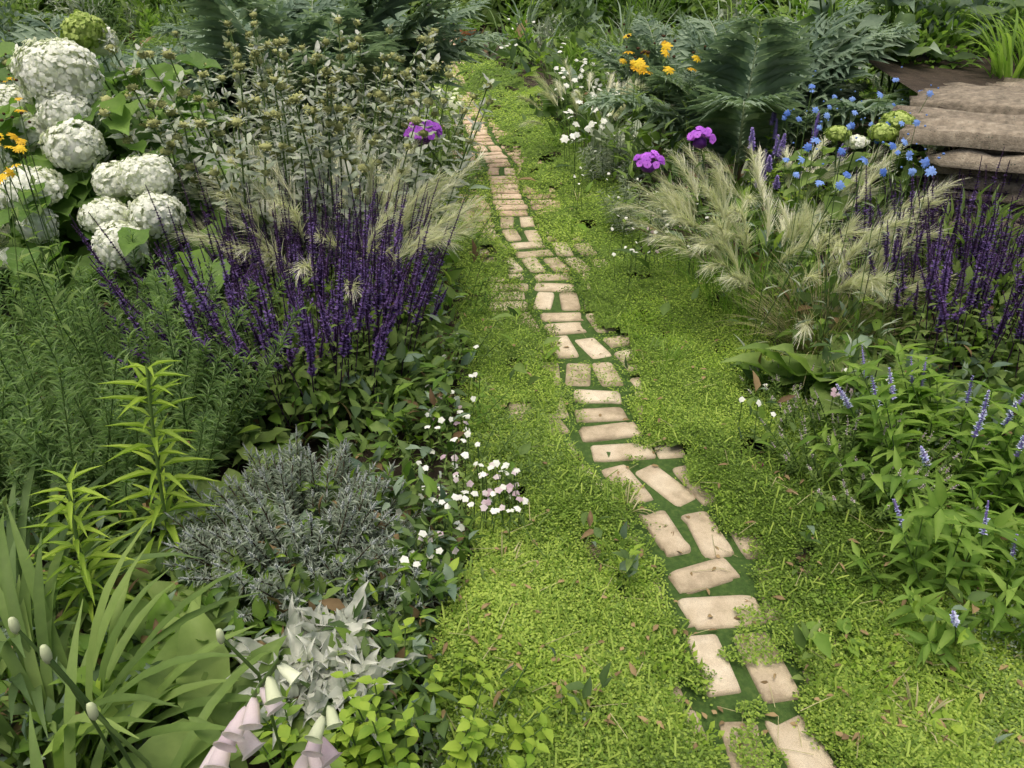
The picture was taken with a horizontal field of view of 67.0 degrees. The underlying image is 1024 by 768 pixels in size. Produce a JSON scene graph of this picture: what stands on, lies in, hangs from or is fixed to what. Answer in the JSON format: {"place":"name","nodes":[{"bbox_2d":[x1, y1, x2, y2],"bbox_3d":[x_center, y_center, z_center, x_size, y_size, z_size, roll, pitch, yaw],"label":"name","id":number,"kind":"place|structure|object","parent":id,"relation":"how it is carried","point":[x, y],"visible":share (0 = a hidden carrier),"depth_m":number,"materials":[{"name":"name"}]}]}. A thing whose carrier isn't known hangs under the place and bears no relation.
{"place":"outdoors","nodes":[
{"label":"outdoors","id":0,"kind":"place"},
{"bbox_2d":[0,12,1023,767],"bbox_3d":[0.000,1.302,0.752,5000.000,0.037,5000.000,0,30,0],"label":"ground","id":1,"kind":"structure","parent":0,"point":[432,472],"depth_m":3.05,"materials":[{"name":"soil"}]},
{"bbox_2d":[0,304,87,497],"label":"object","id":2,"kind":"object","parent":1,"relation":"on","point":[5,456],"visible":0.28,"depth_m":2.17,"materials":[{"name":"green plant"}]},
{"bbox_2d":[0,8,114,357],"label":"yellow daisies","id":3,"kind":"object","parent":1,"relation":"on","point":[19,148],"visible":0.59,"depth_m":2.29,"materials":[{"name":"green plant"}]},
{"bbox_2d":[22,360,220,622],"bbox_3d":[-0.918,0.304,1.802,0.292,0.671,0.538,15,33,24],"label":"lily shoot","id":4,"kind":"object","parent":1,"relation":"on","point":[68,510],"visible":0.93,"depth_m":1.78,"materials":[{"name":"green plant"}]},
{"bbox_2d":[0,9,269,316],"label":"hydrangea bush","id":5,"kind":"object","parent":1,"relation":"on","point":[68,132],"visible":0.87,"depth_m":2.89,"materials":[{"name":"white plant"}]},
{"bbox_2d":[0,12,284,161],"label":"shrub","id":6,"kind":"object","parent":1,"relation":"on","point":[40,34],"visible":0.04,"depth_m":4.47,"materials":[{"name":"green plant"}]},
{"bbox_2d":[0,436,287,767],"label":"agapanthus","id":7,"kind":"object","parent":1,"relation":"on","point":[31,682],"visible":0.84,"depth_m":1.56,"materials":[{"name":"green plant"}]},
{"bbox_2d":[0,228,307,559],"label":"shrub","id":8,"kind":"object","parent":1,"relation":"on","point":[30,433],"visible":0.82,"depth_m":2.21,"materials":[{"name":"green plant"}]},
{"bbox_2d":[2,410,325,767],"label":"broad leaves","id":9,"kind":"object","parent":1,"relation":"on","point":[160,751],"visible":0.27,"depth_m":1.63,"materials":[{"name":"green plant"}]},
{"bbox_2d":[151,0,239,47],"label":"shrub","id":10,"kind":"object","parent":1,"relation":"on","point":[169,28],"visible":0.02,"depth_m":6.42,"materials":[{"name":"green plant"}]},
{"bbox_2d":[188,655,301,767],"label":"foxglove","id":11,"kind":"object","parent":1,"relation":"on","point":[236,743],"visible":0.99,"depth_m":1.16,"materials":[{"name":"pink plant"}]},
{"bbox_2d":[0,8,496,291],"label":"shrub","id":12,"kind":"object","parent":1,"relation":"on","point":[286,140],"visible":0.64,"depth_m":3.23,"materials":[{"name":"green plant"}]},
{"bbox_2d":[69,161,464,466],"bbox_3d":[-0.849,-0.324,2.798,1.377,0.833,1.361,0,30,0],"label":"salvia","id":13,"kind":"object","parent":1,"relation":"on","point":[331,315],"visible":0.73,"depth_m":2.59,"materials":[{"name":"purple plant"}]},
{"bbox_2d":[2,0,547,307],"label":"border","id":14,"kind":"object","parent":1,"relation":"on","point":[162,40],"visible":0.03,"depth_m":9.35,"materials":[{"name":"green plant"}]},
{"bbox_2d":[5,333,550,654],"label":"white flowers","id":15,"kind":"object","parent":1,"relation":"on","point":[456,497],"visible":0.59,"depth_m":2.21,"materials":[{"name":"white plant"}]},
{"bbox_2d":[156,425,430,622],"bbox_3d":[-0.550,0.383,1.997,0.640,0.344,0.637,-24,38,-36],"label":"lavender","id":16,"kind":"object","parent":1,"relation":"on","point":[344,512],"visible":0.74,"depth_m":1.94,"materials":[{"name":"grey plant"}]},
{"bbox_2d":[286,698,342,767],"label":"foxglove","id":17,"kind":"object","parent":1,"relation":"on","point":[317,750],"visible":1,"depth_m":1.22,"materials":[{"name":"pink plant"}]},
{"bbox_2d":[125,0,508,159],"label":"juniper shrub","id":18,"kind":"object","parent":1,"relation":"on","point":[297,22],"visible":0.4,"depth_m":4.36,"materials":[{"name":"green plant"}]},
{"bbox_2d":[224,580,425,749],"bbox_3d":[-0.381,0.593,1.616,0.389,0.116,0.421,-18,34,-28],"label":"plant","id":19,"kind":"object","parent":1,"relation":"on","point":[324,686],"visible":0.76,"depth_m":1.62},
{"bbox_2d":[161,115,490,300],"bbox_3d":[-0.757,-0.652,3.317,1.396,0.814,1.470,0,30,0],"label":"foxtail barley","id":20,"kind":"object","parent":1,"relation":"on","point":[294,216],"visible":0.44,"depth_m":3.13,"materials":[{"name":"beige plant"}]},
{"bbox_2d":[178,134,478,306],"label":"ornamental grass","id":21,"kind":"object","parent":1,"relation":"on","point":[304,265],"depth_m":2.79,"materials":[{"name":"beige plant"}]},
{"bbox_2d":[249,696,409,767],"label":"leafy plant","id":22,"kind":"object","parent":1,"relation":"on","point":[292,710],"visible":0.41,"depth_m":1.42,"materials":[{"name":"green plant"}]},
{"bbox_2d":[279,500,461,636],"bbox_3d":[-0.382,0.480,1.920,0.436,0.252,0.435,-23,37,-34],"label":"leafy plant","id":23,"kind":"object","parent":1,"relation":"on","point":[394,602],"visible":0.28,"depth_m":1.87,"materials":[{"name":"grey plant"}]},
{"bbox_2d":[258,617,577,767],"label":"ground cover","id":24,"kind":"object","parent":1,"relation":"on","point":[360,752],"visible":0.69,"depth_m":1.49,"materials":[{"name":"green plant"}]},
{"bbox_2d":[404,119,453,272],"bbox_3d":[-0.363,-0.816,3.590,0.177,0.823,0.254,21,36,32],"label":"verbena","id":25,"kind":"object","parent":1,"relation":"on","point":[436,127],"visible":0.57,"depth_m":3.36,"materials":[{"name":"purple plant"}]},
{"bbox_2d":[397,65,465,182],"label":"white umbels","id":26,"kind":"object","parent":1,"relation":"on","point":[455,115],"visible":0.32,"depth_m":5.82,"materials":[{"name":"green plant"}]},
{"bbox_2d":[430,553,452,651],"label":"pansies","id":27,"kind":"object","parent":1,"relation":"on","point":[445,624],"visible":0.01,"depth_m":1.79,"materials":[{"name":"green plant"}]},
{"bbox_2d":[360,113,541,634],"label":"edge herbs","id":28,"kind":"object","parent":1,"relation":"on","point":[447,547],"visible":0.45,"depth_m":2.56,"materials":[{"name":"green plant"}]},
{"bbox_2d":[0,0,905,37],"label":"shrubs","id":29,"kind":"object","parent":1,"relation":"on","point":[497,6],"visible":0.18,"depth_m":14.14,"materials":[{"name":"green plant"}]},
{"bbox_2d":[418,396,522,569],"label":"white flowers","id":30,"kind":"object","parent":1,"relation":"on","point":[484,506],"visible":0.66,"depth_m":2.20,"materials":[{"name":"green plant"}]},
{"bbox_2d":[409,674,555,767],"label":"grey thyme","id":31,"kind":"object","parent":1,"relation":"on","point":[438,738],"visible":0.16,"depth_m":1.59,"materials":[{"name":"green plant"}]},
{"bbox_2d":[0,0,993,68],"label":"shrubs","id":32,"kind":"object","parent":1,"relation":"on","point":[577,9],"visible":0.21,"depth_m":11.01,"materials":[{"name":"green plant"}]},
{"bbox_2d":[0,20,1023,767],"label":"ground cover plants","id":33,"kind":"object","parent":1,"relation":"on","point":[440,590],"visible":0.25,"depth_m":2.21,"materials":[{"name":"green plant"}]},
{"bbox_2d":[499,18,634,202],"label":"flowers","id":34,"kind":"object","parent":1,"relation":"on","point":[574,136],"visible":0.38,"depth_m":5.68,"materials":[{"name":"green plant"}]},
{"bbox_2d":[517,55,673,155],"bbox_3d":[0.548,-2.169,6.050,1.220,0.708,1.113,-24,38,-35],"label":"shrub","id":35,"kind":"object","parent":1,"relation":"on","point":[559,86],"visible":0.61,"depth_m":6.08,"materials":[{"name":"green plant"}]},
{"bbox_2d":[576,129,657,186],"bbox_3d":[0.720,-1.592,5.417,0.489,0.366,0.611,20,35,30],"label":"euphorbia","id":36,"kind":"object","parent":1,"relation":"on","point":[607,164],"visible":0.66,"depth_m":5.39,"materials":[{"name":"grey plant"}]},
{"bbox_2d":[595,170,680,236],"bbox_3d":[0.767,-1.014,4.391,0.563,0.375,0.457,23,37,34],"label":"euphorbia","id":37,"kind":"object","parent":1,"relation":"on","point":[655,220],"visible":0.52,"depth_m":4.37,"materials":[{"name":"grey plant"}]},
{"bbox_2d":[633,150,664,275],"bbox_3d":[0.632,-0.757,3.627,0.183,0.684,0.209,0,30,0],"label":"verbena","id":38,"kind":"object","parent":1,"relation":"on","point":[646,163],"visible":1,"depth_m":3.44,"materials":[{"name":"purple plant"}]},
{"bbox_2d":[594,23,706,234],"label":"flowers","id":39,"kind":"object","parent":1,"relation":"on","point":[639,63],"visible":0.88,"depth_m":4.55,"materials":[{"name":"green plant"}]},
{"bbox_2d":[291,119,1023,757],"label":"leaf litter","id":40,"kind":"object","parent":1,"relation":"on","point":[635,673],"visible":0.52,"depth_m":1.75,"materials":[{"name":"plant"}]},
{"bbox_2d":[582,15,753,135],"bbox_3d":[1.287,-2.594,6.585,1.599,0.908,1.496,25,38,36],"label":"juniper shrub","id":41,"kind":"object","parent":1,"relation":"on","point":[643,34],"visible":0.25,"depth_m":6.46,"materials":[{"name":"green plant"}]},
{"bbox_2d":[679,126,715,272],"bbox_3d":[0.863,-0.821,3.643,0.148,0.780,0.227,19,35,30],"label":"verbena","id":42,"kind":"object","parent":1,"relation":"on","point":[699,135],"visible":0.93,"depth_m":3.42,"materials":[{"name":"purple plant"}]},
{"bbox_2d":[403,52,1023,767],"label":"ground cover","id":43,"kind":"object","parent":1,"relation":"on","point":[697,414],"visible":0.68,"depth_m":2.04,"materials":[{"name":"green plant"}]},
{"bbox_2d":[397,6,417,23],"bbox_3d":[-1.386,-4.899,10.729,0.566,0.656,0.531,0,30,0],"label":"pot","id":44,"kind":"object","parent":43,"relation":"on","point":[411,11],"visible":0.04,"depth_m":10.63,"materials":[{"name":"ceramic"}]},
{"bbox_2d":[425,128,1023,757],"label":"lawn weeds","id":45,"kind":"object","parent":1,"relation":"on","point":[863,646],"visible":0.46,"depth_m":1.79,"materials":[{"name":"green plant"}]},
{"bbox_2d":[571,135,887,459],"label":"white flowers","id":46,"kind":"object","parent":1,"relation":"on","point":[758,402],"visible":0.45,"depth_m":3.87,"materials":[{"name":"green plant"}]},
{"bbox_2d":[642,209,854,429],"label":"pink flowers","id":47,"kind":"object","parent":1,"relation":"on","point":[833,393],"visible":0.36,"depth_m":2.60,"materials":[{"name":"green plant"}]},
{"bbox_2d":[577,0,920,192],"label":"cardoon","id":48,"kind":"object","parent":1,"relation":"on","point":[736,94],"visible":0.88,"depth_m":4.58,"materials":[{"name":"green plant"}]},
{"bbox_2d":[498,0,1023,350],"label":"border","id":49,"kind":"object","parent":1,"relation":"on","point":[570,54],"visible":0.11,"depth_m":7.01,"materials":[{"name":"green plant"}]},
{"bbox_2d":[608,134,972,353],"bbox_3d":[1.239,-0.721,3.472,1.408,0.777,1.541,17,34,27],"label":"ornamental grass","id":50,"kind":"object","parent":1,"relation":"on","point":[682,204],"depth_m":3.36,"materials":[{"name":"beige plant"}]},
{"bbox_2d":[742,112,847,246],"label":"salvia plant","id":51,"kind":"object","parent":1,"relation":"on","point":[769,161],"visible":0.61,"depth_m":4.13,"materials":[{"name":"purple plant"}]},
{"bbox_2d":[739,359,856,432],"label":"twiggy herb","id":52,"kind":"object","parent":1,"relation":"on","point":[785,425],"visible":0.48,"depth_m":2.67,"materials":[{"name":"green plant"}]},
{"bbox_2d":[705,234,970,383],"bbox_3d":[1.224,-0.287,2.967,0.987,0.530,0.950,0,30,0],"label":"stipa","id":53,"kind":"object","parent":1,"relation":"on","point":[814,350],"visible":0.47,"depth_m":3.04,"materials":[{"name":"plant"}]},
{"bbox_2d":[734,66,944,420],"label":"blue flowers","id":54,"kind":"object","parent":1,"relation":"on","point":[840,185],"visible":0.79,"depth_m":2.77,"materials":[{"name":"plant"}]},
{"bbox_2d":[775,110,947,254],"bbox_3d":[1.659,-0.865,3.602,0.884,0.780,0.477,0,30,0],"label":"hydrangea","id":55,"kind":"object","parent":1,"relation":"on","point":[883,131],"visible":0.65,"depth_m":3.47,"materials":[{"name":"green plant"}]},
{"bbox_2d":[719,329,1023,447],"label":"leaves","id":56,"kind":"object","parent":1,"relation":"on","point":[798,366],"visible":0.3,"depth_m":2.70,"materials":[{"name":"green plant"}]},
{"bbox_2d":[759,383,1000,527],"bbox_3d":[1.063,0.230,2.277,0.608,0.328,0.597,0,30,0],"label":"shrub","id":57,"kind":"object","parent":1,"relation":"on","point":[847,439],"visible":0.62,"depth_m":2.26,"materials":[{"name":"green plant"}]},
{"bbox_2d":[792,340,1023,565],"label":"flowering plant","id":58,"kind":"object","parent":1,"relation":"on","point":[938,496],"visible":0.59,"depth_m":2.19,"materials":[{"name":"green plant"}]},
{"bbox_2d":[809,146,1023,418],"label":"salvia","id":59,"kind":"object","parent":1,"relation":"on","point":[1012,317],"visible":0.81,"depth_m":2.85,"materials":[{"name":"purple plant"}]},
{"bbox_2d":[821,345,1023,524],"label":"blue salvia","id":60,"kind":"object","parent":1,"relation":"on","point":[973,441],"visible":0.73,"depth_m":2.19,"materials":[{"name":"green plant"}]},
{"bbox_2d":[844,458,1023,672],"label":"leafy shoots","id":61,"kind":"object","parent":1,"relation":"on","point":[952,559],"visible":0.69,"depth_m":1.86,"materials":[{"name":"green plant"}]},
{"bbox_2d":[877,499,1023,663],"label":"blue salvia","id":62,"kind":"object","parent":1,"relation":"on","point":[953,631],"visible":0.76,"depth_m":1.88,"materials":[{"name":"green plant"}]},
{"bbox_2d":[892,77,1023,274],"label":"stone wall","id":63,"kind":"structure","parent":1,"relation":"on","point":[986,122],"depth_m":3.35,"materials":[{"name":"beige stone"}]},
{"bbox_2d":[869,40,1019,109],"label":"raised bed soil","id":64,"kind":"structure","parent":63,"relation":"on","point":[916,78],"depth_m":4.72,"materials":[{"name":"brown soil"}]},
{"bbox_2d":[771,0,1023,73],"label":"shrub","id":65,"kind":"object","parent":64,"relation":"on","point":[943,36],"visible":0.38,"depth_m":5.05,"materials":[{"name":"green plant"}]},
{"bbox_2d":[777,0,1023,92],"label":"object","id":66,"kind":"object","parent":64,"relation":"on","point":[818,7],"visible":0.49,"depth_m":4.98,"materials":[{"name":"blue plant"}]},
{"bbox_2d":[853,1,1023,85],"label":"raised bed plants","id":67,"kind":"object","parent":64,"relation":"on","point":[1000,64],"visible":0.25,"depth_m":4.67,"materials":[{"name":"green plant"}]},
{"bbox_2d":[893,587,1023,669],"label":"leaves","id":68,"kind":"object","parent":1,"relation":"on","point":[1014,620],"visible":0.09,"depth_m":1.82,"materials":[{"name":"green plant"}]},
{"bbox_2d":[428,23,874,767],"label":"brick path","id":69,"kind":"structure","parent":0,"point":[596,439],"depth_m":2.35,"materials":[{"name":"beige brick"}]},
{"bbox_2d":[450,4,482,42],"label":"plant","id":70,"kind":"object","parent":69,"relation":"on","point":[467,30],"visible":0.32,"depth_m":11.22,"materials":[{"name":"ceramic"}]}
]}

